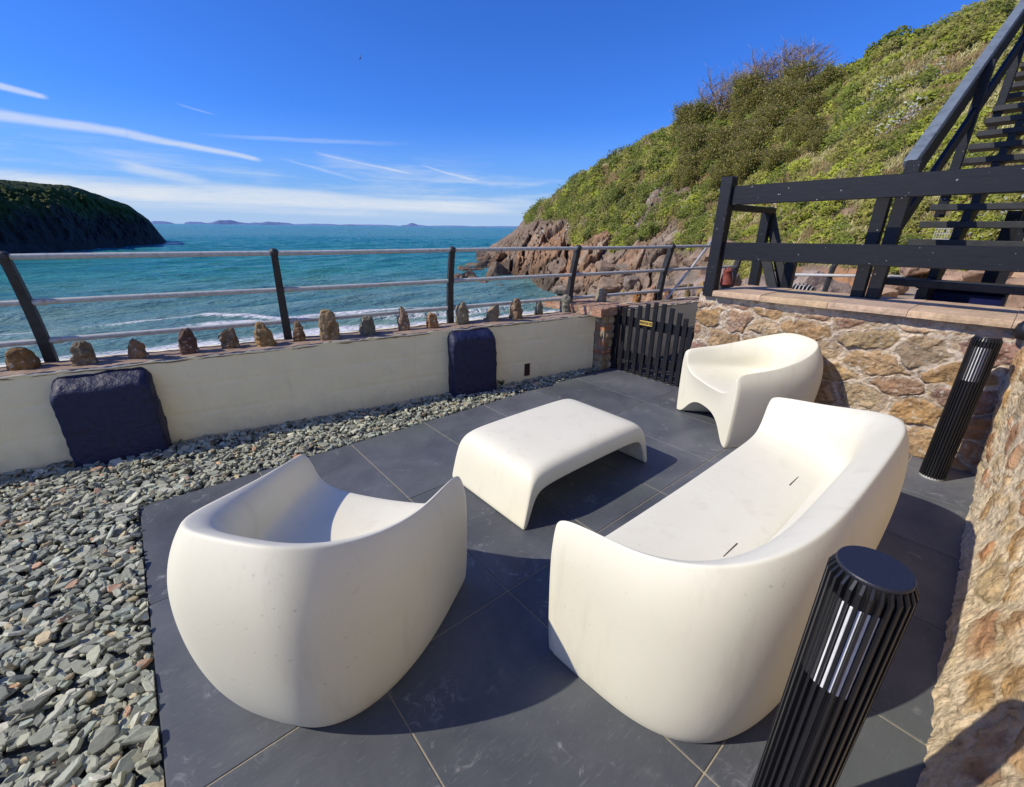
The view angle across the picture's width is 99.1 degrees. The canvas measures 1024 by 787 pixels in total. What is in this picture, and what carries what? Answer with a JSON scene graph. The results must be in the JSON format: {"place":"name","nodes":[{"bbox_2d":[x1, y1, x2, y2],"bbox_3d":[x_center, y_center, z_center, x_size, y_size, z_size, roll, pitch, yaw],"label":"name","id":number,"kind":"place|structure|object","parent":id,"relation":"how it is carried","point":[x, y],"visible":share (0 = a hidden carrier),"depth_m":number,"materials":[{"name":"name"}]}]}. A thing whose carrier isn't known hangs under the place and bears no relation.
{"place":"outdoors","nodes":[
{"label":"outdoors","id":0,"kind":"place"},
{"bbox_2d":[0,180,165,253],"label":"headland","id":1,"kind":"structure","parent":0,"point":[37,217],"depth_m":94.24,"materials":[{"name":"plant"}]},
{"bbox_2d":[205,220,260,224],"bbox_3d":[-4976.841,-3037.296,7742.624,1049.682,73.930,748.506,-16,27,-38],"label":"hills","id":2,"kind":"structure","parent":0,"point":[232,222],"depth_m":7540.07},
{"bbox_2d":[0,224,562,365],"bbox_3d":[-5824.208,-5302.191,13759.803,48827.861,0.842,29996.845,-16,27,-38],"label":"sea","id":3,"kind":"structure","parent":0,"point":[53,278],"depth_m":44.48,"materials":[{"name":"liquid"}]},
{"bbox_2d":[485,261,510,276],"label":"reef rock","id":4,"kind":"object","parent":3,"relation":"in","point":[496,268],"visible":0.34,"depth_m":55.31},
{"bbox_2d":[0,367,596,786],"bbox_3d":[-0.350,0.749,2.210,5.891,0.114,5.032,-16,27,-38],"label":"slate chippings","id":5,"kind":"object","parent":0,"point":[114,727],"visible":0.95,"depth_m":1.90,"materials":[{"name":"gravel"}]},
{"bbox_2d":[0,311,595,475],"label":"block wall","id":6,"kind":"structure","parent":5,"relation":"on","point":[218,389],"depth_m":3.43,"materials":[{"name":"beige paint"}]},
{"bbox_2d":[5,347,41,370],"bbox_3d":[-3.121,-0.225,2.772,0.164,0.146,0.132,-16,27,-38],"label":"standing stone","id":7,"kind":"object","parent":6,"relation":"on","point":[20,358],"visible":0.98,"depth_m":2.74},
{"bbox_2d":[70,341,98,366],"bbox_3d":[-2.827,-0.264,2.867,0.141,0.158,0.122,-12,24,-30],"label":"standing stone","id":8,"kind":"object","parent":6,"relation":"on","point":[82,353],"visible":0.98,"depth_m":2.84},
{"bbox_2d":[50,367,171,467],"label":"buttress","id":9,"kind":"structure","parent":6,"relation":"attached to","point":[105,416],"depth_m":2.83,"materials":[{"name":"blue paint"}]},
{"bbox_2d":[127,338,149,358],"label":"standing stone","id":10,"kind":"object","parent":6,"relation":"on","point":[136,348],"visible":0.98,"depth_m":3.00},
{"bbox_2d":[178,328,199,354],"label":"standing stone","id":11,"kind":"object","parent":6,"relation":"on","point":[187,342],"visible":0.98,"depth_m":3.12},
{"bbox_2d":[218,327,239,348],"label":"standing stone","id":12,"kind":"object","parent":6,"relation":"on","point":[228,338],"visible":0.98,"depth_m":3.27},
{"bbox_2d":[254,322,277,346],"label":"standing stone","id":13,"kind":"object","parent":6,"relation":"on","point":[263,336],"visible":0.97,"depth_m":3.32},
{"bbox_2d":[293,321,305,341],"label":"standing stone","id":14,"kind":"object","parent":6,"relation":"on","point":[299,335],"visible":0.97,"depth_m":3.48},
{"bbox_2d":[318,309,340,340],"bbox_3d":[-1.502,-0.563,3.564,0.161,0.250,0.132,-12,24,-30],"label":"standing stone","id":15,"kind":"object","parent":6,"relation":"on","point":[328,325],"visible":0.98,"depth_m":3.52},
{"bbox_2d":[359,315,375,335],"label":"standing stone","id":16,"kind":"object","parent":6,"relation":"on","point":[367,326],"visible":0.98,"depth_m":3.71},
{"bbox_2d":[0,244,741,362],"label":"sea railing","id":17,"kind":"object","parent":6,"relation":"on","point":[43,339],"visible":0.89,"depth_m":3.42,"materials":[{"name":"black metal"}]},
{"bbox_2d":[397,306,409,330],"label":"standing stone","id":18,"kind":"object","parent":6,"relation":"on","point":[403,322],"visible":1,"depth_m":3.88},
{"bbox_2d":[426,313,438,328],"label":"standing stone","id":19,"kind":"object","parent":6,"relation":"on","point":[431,321],"visible":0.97,"depth_m":3.99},
{"bbox_2d":[455,301,468,324],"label":"standing stone","id":20,"kind":"object","parent":6,"relation":"on","point":[461,313],"visible":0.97,"depth_m":4.17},
{"bbox_2d":[447,325,496,397],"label":"buttress","id":21,"kind":"structure","parent":6,"relation":"attached to","point":[472,364],"depth_m":4.05,"materials":[{"name":"blue paint"}]},
{"bbox_2d":[483,304,499,320],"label":"standing stone","id":22,"kind":"object","parent":6,"relation":"on","point":[493,312],"visible":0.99,"depth_m":4.35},
{"bbox_2d":[508,298,522,319],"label":"standing stone","id":23,"kind":"object","parent":6,"relation":"on","point":[515,311],"visible":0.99,"depth_m":4.42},
{"bbox_2d":[559,294,571,311],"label":"standing stone","id":24,"kind":"object","parent":6,"relation":"on","point":[565,301],"visible":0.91,"depth_m":4.82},
{"bbox_2d":[539,296,628,370],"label":"gate pillar","id":25,"kind":"structure","parent":5,"relation":"on","point":[604,312],"depth_m":4.80,"materials":[{"name":"stone"}]},
{"bbox_2d":[595,288,606,301],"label":"standing stone","id":26,"kind":"object","parent":25,"relation":"on","point":[601,295],"visible":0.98,"depth_m":4.99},
{"bbox_2d":[609,302,694,386],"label":"picket gate","id":27,"kind":"structure","parent":25,"relation":"attached to","point":[661,327],"depth_m":4.48,"materials":[{"name":"wood"}]},
{"bbox_2d":[0,0,984,225],"label":"sky","id":28,"kind":"structure","parent":0,"point":[450,112],"materials":[{"name":"blue"}]},
{"bbox_2d":[140,368,975,786],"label":"patio","id":29,"kind":"structure","parent":0,"point":[496,694],"depth_m":1.56,"materials":[{"name":"tile"}]},
{"bbox_2d":[167,455,466,726],"bbox_3d":[-0.661,0.599,1.547,0.778,0.730,0.815,5,21,12],"label":"armchair","id":30,"kind":"object","parent":29,"relation":"on","point":[301,593],"visible":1,"depth_m":1.24,"materials":[{"name":"plastic"}]},
{"bbox_2d":[452,399,646,529],"bbox_3d":[0.271,0.346,2.806,1.132,0.328,0.680,-16,27,-38],"label":"coffee table","id":31,"kind":"object","parent":29,"relation":"on","point":[510,468],"visible":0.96,"depth_m":2.56,"materials":[{"name":"plastic"}]},
{"bbox_2d":[549,397,908,742],"bbox_3d":[1.047,0.517,1.812,1.827,0.733,0.695,-16,27,-38],"label":"sofa","id":32,"kind":"object","parent":29,"relation":"on","point":[682,613],"visible":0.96,"depth_m":1.33,"materials":[{"name":"plastic"}]},
{"bbox_2d":[677,333,822,447],"bbox_3d":[1.902,-0.087,3.426,0.815,0.730,0.778,-2,21,-6],"label":"armchair","id":33,"kind":"object","parent":29,"relation":"on","point":[734,388],"visible":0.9,"depth_m":3.27,"materials":[{"name":"plastic"}]},
{"bbox_2d":[752,545,919,786],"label":"bollard light","id":34,"kind":"object","parent":29,"relation":"on","point":[865,602],"visible":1,"depth_m":0.81,"materials":[{"name":"metal"}]},
{"bbox_2d":[690,285,1023,473],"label":"stone wall","id":35,"kind":"structure","parent":29,"relation":"on","point":[901,359],"depth_m":3.10,"materials":[{"name":"stone"}]},
{"bbox_2d":[719,267,732,288],"bbox_3d":[2.831,-1.470,5.775,0.184,0.396,0.184,-16,27,-38],"label":"iron bollard","id":36,"kind":"object","parent":35,"relation":"on","point":[725,280],"visible":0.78,"depth_m":5.71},
{"bbox_2d":[702,164,1023,296],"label":"timber fence","id":37,"kind":"object","parent":35,"relation":"on","point":[998,179],"visible":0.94,"depth_m":3.00,"materials":[{"name":"wood"}]},
{"bbox_2d":[919,334,1002,480],"bbox_3d":[2.735,0.104,2.673,0.131,0.929,0.131,-16,27,-38],"label":"bollard light","id":38,"kind":"object","parent":29,"relation":"on","point":[974,370],"visible":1,"depth_m":2.62,"materials":[{"name":"metal"}]},
{"bbox_2d":[916,340,1023,786],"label":"garden wall","id":39,"kind":"structure","parent":29,"relation":"on","point":[976,739],"depth_m":1.53,"materials":[{"name":"stone"}]},
{"bbox_2d":[1012,321,1023,339],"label":"wall lamp","id":40,"kind":"object","parent":39,"relation":"attached to","point":[1018,332],"visible":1,"depth_m":2.53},
{"bbox_2d":[152,368,970,786],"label":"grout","id":41,"kind":"object","parent":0,"point":[548,628],"visible":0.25,"depth_m":1.42,"materials":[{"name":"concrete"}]},
{"bbox_2d":[614,353,683,386],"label":"path","id":42,"kind":"structure","parent":0,"point":[651,370],"depth_m":4.91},
{"bbox_2d":[617,296,699,363],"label":"block wall","id":43,"kind":"structure","parent":42,"relation":"on","point":[687,307],"depth_m":5.38,"materials":[{"name":"beige paint"}]},
{"bbox_2d":[666,239,711,299],"bbox_3d":[2.348,-1.642,5.715,1.087,0.727,0.049,-18,28,-40],"label":"handrail","id":44,"kind":"object","parent":43,"relation":"on","point":[686,274],"visible":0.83,"depth_m":5.64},
{"bbox_2d":[476,14,1023,302],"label":"hillside","id":45,"kind":"structure","parent":0,"point":[518,263],"depth_m":33.60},
{"bbox_2d":[595,260,615,276],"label":"boulder","id":46,"kind":"object","parent":45,"relation":"on","point":[602,266],"visible":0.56,"depth_m":31.38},
{"bbox_2d":[596,277,618,292],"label":"boulder","id":47,"kind":"object","parent":45,"relation":"on","point":[608,284],"visible":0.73,"depth_m":29.88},
{"bbox_2d":[623,275,640,290],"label":"boulder","id":48,"kind":"object","parent":45,"relation":"on","point":[630,282],"visible":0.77,"depth_m":26.93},
{"bbox_2d":[652,254,680,275],"bbox_3d":[8.802,-7.196,24.619,1.695,1.339,2.062,8,22,18],"label":"boulder","id":49,"kind":"object","parent":45,"relation":"on","point":[659,261],"visible":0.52,"depth_m":23.94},
{"bbox_2d":[676,123,696,145],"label":"ivy tree","id":50,"kind":"object","parent":45,"relation":"on","point":[681,129],"visible":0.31,"depth_m":34.68,"materials":[{"name":"green plant"}]},
{"bbox_2d":[669,98,707,137],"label":"ivy tree","id":51,"kind":"object","parent":45,"relation":"on","point":[679,113],"visible":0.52,"depth_m":37.27,"materials":[{"name":"green plant"}]},
{"bbox_2d":[673,149,704,188],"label":"ivy tree","id":52,"kind":"object","parent":45,"relation":"on","point":[692,160],"visible":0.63,"depth_m":29.81,"materials":[{"name":"green plant"}]},
{"bbox_2d":[674,269,706,287],"bbox_3d":[8.271,-4.916,19.282,2.014,1.289,1.564,-16,27,-38],"label":"boulder","id":53,"kind":"object","parent":45,"relation":"on","point":[691,277],"visible":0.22,"depth_m":18.99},
{"bbox_2d":[677,163,704,191],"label":"ivy tree","id":54,"kind":"object","parent":45,"relation":"on","point":[689,177],"visible":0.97,"depth_m":29.42,"materials":[{"name":"green plant"}]},
{"bbox_2d":[682,249,705,266],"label":"boulder","id":55,"kind":"object","parent":45,"relation":"on","point":[689,261],"visible":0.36,"depth_m":20.86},
{"bbox_2d":[674,96,715,142],"bbox_3d":[15.358,-22.798,36.850,3.102,4.195,3.489,19,27,39],"label":"ivy tree","id":56,"kind":"object","parent":45,"relation":"on","point":[701,113],"visible":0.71,"depth_m":36.16,"materials":[{"name":"green plant"}]},
{"bbox_2d":[679,121,712,159],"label":"ivy tree","id":57,"kind":"object","parent":45,"relation":"on","point":[697,136],"visible":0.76,"depth_m":31.46,"materials":[{"name":"green plant"}]},
{"bbox_2d":[691,145,720,185],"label":"ivy tree","id":58,"kind":"object","parent":45,"relation":"on","point":[709,155],"visible":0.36,"depth_m":29.00,"materials":[{"name":"green plant"}]},
{"bbox_2d":[700,63,727,127],"bbox_3d":[16.487,-24.052,35.986,3.560,5.438,3.951,17,26,37],"label":"bare tree","id":59,"kind":"object","parent":45,"relation":"on","point":[712,105],"visible":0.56,"depth_m":35.53,"materials":[{"name":"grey plant"}]},
{"bbox_2d":[702,128,733,158],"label":"ivy tree","id":60,"kind":"object","parent":45,"relation":"on","point":[712,147],"visible":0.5,"depth_m":28.56,"materials":[{"name":"green plant"}]},
{"bbox_2d":[705,165,732,191],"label":"ivy tree","id":61,"kind":"object","parent":45,"relation":"on","point":[715,176],"visible":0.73,"depth_m":25.57,"materials":[{"name":"green plant"}]},
{"bbox_2d":[704,76,733,124],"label":"bare tree","id":62,"kind":"object","parent":45,"relation":"on","point":[722,105],"visible":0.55,"depth_m":34.58,"materials":[{"name":"brown plant"}]},
{"bbox_2d":[709,105,730,129],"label":"ivy tree","id":63,"kind":"object","parent":45,"relation":"on","point":[722,115],"visible":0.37,"depth_m":33.59,"materials":[{"name":"green plant"}]},
{"bbox_2d":[706,121,742,155],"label":"ivy tree","id":64,"kind":"object","parent":45,"relation":"on","point":[720,136],"visible":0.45,"depth_m":28.32,"materials":[{"name":"green plant"}]},
{"bbox_2d":[711,139,749,171],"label":"ivy tree","id":65,"kind":"object","parent":45,"relation":"on","point":[726,155],"visible":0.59,"depth_m":25.50,"materials":[{"name":"green plant"}]},
{"bbox_2d":[728,96,755,121],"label":"ivy tree","id":66,"kind":"object","parent":45,"relation":"on","point":[738,104],"visible":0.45,"depth_m":31.60,"materials":[{"name":"green plant"}]},
{"bbox_2d":[729,104,756,130],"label":"ivy tree","id":67,"kind":"object","parent":45,"relation":"on","point":[744,113],"visible":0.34,"depth_m":31.29,"materials":[{"name":"green plant"}]},
{"bbox_2d":[727,125,763,144],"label":"ivy tree","id":68,"kind":"object","parent":45,"relation":"on","point":[735,138],"visible":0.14,"depth_m":27.20,"materials":[{"name":"green plant"}]},
{"bbox_2d":[725,66,768,119],"bbox_3d":[17.394,-21.836,32.262,3.128,3.936,3.022,18,27,38],"label":"ivy tree","id":69,"kind":"object","parent":45,"relation":"on","point":[739,87],"visible":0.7,"depth_m":31.60,"materials":[{"name":"green plant"}]},
{"bbox_2d":[731,116,763,141],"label":"ivy tree","id":70,"kind":"object","parent":45,"relation":"on","point":[747,123],"visible":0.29,"depth_m":27.63,"materials":[{"name":"green plant"}]},
{"bbox_2d":[730,147,765,184],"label":"ivy tree","id":71,"kind":"object","parent":45,"relation":"on","point":[742,168],"visible":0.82,"depth_m":24.00,"materials":[{"name":"green plant"}]},
{"bbox_2d":[734,78,764,117],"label":"ivy tree","id":72,"kind":"object","parent":45,"relation":"on","point":[756,97],"visible":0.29,"depth_m":30.96,"materials":[{"name":"green plant"}]},
{"bbox_2d":[736,153,764,185],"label":"ivy tree","id":73,"kind":"object","parent":45,"relation":"on","point":[745,177],"visible":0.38,"depth_m":24.20,"materials":[{"name":"green plant"}]},
{"bbox_2d":[737,125,777,154],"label":"ivy tree","id":74,"kind":"object","parent":45,"relation":"on","point":[754,137],"visible":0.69,"depth_m":25.03,"materials":[{"name":"green plant"}]},
{"bbox_2d":[747,50,788,84],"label":"bare tree","id":75,"kind":"object","parent":45,"relation":"on","point":[768,67],"visible":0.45,"depth_m":31.45,"materials":[{"name":"brown plant"}]},
{"bbox_2d":[753,48,782,89],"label":"bare tree","id":76,"kind":"object","parent":45,"relation":"on","point":[763,58],"visible":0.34,"depth_m":31.39,"materials":[{"name":"brown plant"}]},
{"bbox_2d":[522,0,1023,279],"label":"scrub","id":77,"kind":"object","parent":45,"relation":"on","point":[865,74],"visible":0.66,"depth_m":19.89,"materials":[{"name":"green plant"}]},
{"bbox_2d":[760,78,785,102],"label":"ivy tree","id":78,"kind":"object","parent":45,"relation":"on","point":[766,93],"visible":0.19,"depth_m":30.41,"materials":[{"name":"green plant"}]},
{"bbox_2d":[754,100,793,130],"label":"ivy tree","id":79,"kind":"object","parent":45,"relation":"on","point":[772,114],"visible":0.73,"depth_m":26.98,"materials":[{"name":"green plant"}]},
{"bbox_2d":[760,144,790,175],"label":"ivy tree","id":80,"kind":"object","parent":45,"relation":"on","point":[770,159],"visible":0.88,"depth_m":21.95,"materials":[{"name":"green plant"}]},
{"bbox_2d":[539,57,1023,242],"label":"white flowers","id":81,"kind":"object","parent":45,"relation":"on","point":[906,116],"visible":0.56,"depth_m":16.61,"materials":[{"name":"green plant"}]},
{"bbox_2d":[761,75,805,108],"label":"ivy tree","id":82,"kind":"object","parent":45,"relation":"on","point":[779,95],"visible":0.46,"depth_m":27.99,"materials":[{"name":"green plant"}]},
{"bbox_2d":[778,113,804,145],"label":"ivy tree","id":83,"kind":"object","parent":45,"relation":"on","point":[791,124],"visible":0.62,"depth_m":23.16,"materials":[{"name":"green plant"}]},
{"bbox_2d":[780,143,805,166],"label":"ivy tree","id":84,"kind":"object","parent":45,"relation":"on","point":[794,151],"visible":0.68,"depth_m":21.65,"materials":[{"name":"green plant"}]},
{"bbox_2d":[772,37,820,80],"bbox_3d":[20.426,-23.451,32.221,3.569,4.685,2.769,0,21,-2],"label":"bare tree","id":85,"kind":"object","parent":45,"relation":"on","point":[791,53],"visible":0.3,"depth_m":31.61,"materials":[{"name":"brown plant"}]},
{"bbox_2d":[783,114,813,146],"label":"ivy tree","id":86,"kind":"object","parent":45,"relation":"on","point":[795,135],"visible":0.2,"depth_m":22.54,"materials":[{"name":"green plant"}]},
{"bbox_2d":[781,77,821,118],"bbox_3d":[18.097,-18.420,27.430,2.129,2.680,2.058,9,22,21],"label":"ivy tree","id":87,"kind":"object","parent":45,"relation":"on","point":[798,89],"visible":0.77,"depth_m":26.95,"materials":[{"name":"green plant"}]},
{"bbox_2d":[779,51,824,84],"bbox_3d":[18.998,-20.331,28.840,2.613,3.404,2.704,-19,28,-41],"label":"ivy tree","id":88,"kind":"object","parent":45,"relation":"on","point":[796,72],"visible":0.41,"depth_m":28.23,"materials":[{"name":"green plant"}]},
{"bbox_2d":[788,39,834,76],"bbox_3d":[19.801,-21.617,29.900,3.356,4.406,2.604,7,22,17],"label":"bare tree","id":89,"kind":"object","parent":45,"relation":"on","point":[818,54],"visible":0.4,"depth_m":29.25,"materials":[{"name":"brown plant"}]},
{"bbox_2d":[795,112,831,145],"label":"ivy tree","id":90,"kind":"object","parent":45,"relation":"on","point":[812,122],"visible":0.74,"depth_m":21.71,"materials":[{"name":"green plant"}]},
{"bbox_2d":[794,90,833,117],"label":"ivy tree","id":91,"kind":"object","parent":45,"relation":"on","point":[810,105],"visible":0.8,"depth_m":24.08,"materials":[{"name":"green plant"}]},
{"bbox_2d":[799,124,833,156],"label":"ivy tree","id":92,"kind":"object","parent":45,"relation":"on","point":[817,138],"visible":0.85,"depth_m":20.02,"materials":[{"name":"green plant"}]},
{"bbox_2d":[790,33,843,73],"bbox_3d":[20.451,-22.197,30.452,4.152,4.409,3.264,-4,21,-11],"label":"bare tree","id":93,"kind":"object","parent":45,"relation":"on","point":[813,44],"visible":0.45,"depth_m":29.56,"materials":[{"name":"brown plant"}]},
{"bbox_2d":[809,60,849,96],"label":"ivy tree","id":94,"kind":"object","parent":45,"relation":"on","point":[834,73],"visible":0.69,"depth_m":26.50,"materials":[{"name":"green plant"}]},
{"bbox_2d":[874,24,919,49],"bbox_3d":[22.565,-20.481,25.484,2.220,1.628,2.254,2,21,3],"label":"bush","id":95,"kind":"object","parent":45,"relation":"on","point":[892,33],"visible":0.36,"depth_m":24.95,"materials":[{"name":"green plant"}]},
{"bbox_2d":[899,267,929,275],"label":"boulder","id":96,"kind":"object","parent":45,"relation":"on","point":[905,271],"visible":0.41,"depth_m":8.91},
{"bbox_2d":[850,0,1023,307],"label":"timber staircase","id":97,"kind":"structure","parent":0,"point":[977,85],"depth_m":3.70,"materials":[{"name":"wood"}]},
{"bbox_2d":[897,287,1019,314],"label":"terrace","id":98,"kind":"structure","parent":0,"point":[910,293],"depth_m":7.71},
{"bbox_2d":[732,205,797,287],"bbox_3d":[2.312,-1.119,4.172,1.021,1.261,0.418,-16,27,-38],"label":"braced frame","id":99,"kind":"object","parent":98,"relation":"on","point":[784,272],"visible":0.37,"depth_m":4.38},
{"bbox_2d":[865,286,898,296],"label":"boulder","id":100,"kind":"object","parent":98,"relation":"on","point":[889,292],"visible":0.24,"depth_m":6.79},
{"bbox_2d":[944,269,958,274],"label":"boulder","id":101,"kind":"object","parent":98,"relation":"on","point":[949,271],"visible":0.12,"depth_m":8.12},
{"bbox_2d":[941,270,967,280],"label":"boulder","id":102,"kind":"object","parent":101,"relation":"on","point":[956,276],"visible":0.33,"depth_m":8.00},
{"bbox_2d":[914,287,1008,306],"bbox_3d":[3.887,-0.646,3.854,0.540,0.627,0.580,-16,27,-38],"label":"storage box","id":103,"kind":"object","parent":98,"relation":"on","point":[979,298],"visible":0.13,"depth_m":3.57,"materials":[{"name":"blue plastic"}]},
{"bbox_2d":[961,270,1013,281],"bbox_3d":[8.581,-2.100,7.935,1.047,0.602,0.717,-3,21,-9],"label":"boulder","id":104,"kind":"object","parent":98,"relation":"on","point":[973,276],"visible":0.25,"depth_m":7.72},
{"bbox_2d":[1005,278,1023,308],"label":"boulder","id":105,"kind":"object","parent":98,"relation":"on","point":[1015,301],"visible":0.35,"depth_m":6.47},
{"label":"boulder","id":106,"kind":"object","parent":98,"relation":"on","visible":0},
{"bbox_2d":[792,283,815,290],"bbox_3d":[3.694,-1.305,5.579,0.234,0.217,0.268,-16,27,-38],"label":"lobster pot","id":107,"kind":"object","parent":106,"relation":"on","point":[804,287],"visible":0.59,"depth_m":5.51,"materials":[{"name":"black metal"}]},
{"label":"ground","id":108,"kind":"structure","parent":0,"visible":0},
{"bbox_2d":[693,268,742,289],"bbox_3d":[5.663,-2.963,11.720,1.506,0.879,0.827,-10,23,-27],"label":"boulder","id":109,"kind":"object","parent":108,"relation":"on","point":[738,281],"visible":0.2,"depth_m":11.54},
{"bbox_2d":[793,269,851,293],"bbox_3d":[7.093,-2.188,9.834,1.600,1.150,0.954,2,21,3],"label":"boulder","id":110,"kind":"object","parent":108,"relation":"on","point":[834,286],"visible":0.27,"depth_m":9.51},
{"bbox_2d":[795,264,902,291],"bbox_3d":[4.818,-1.517,6.601,0.129,1.212,1.553,-16,27,-38],"label":"sea railing","id":111,"kind":"object","parent":108,"relation":"on","point":[830,275],"visible":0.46,"depth_m":6.56,"materials":[{"name":"black metal"}]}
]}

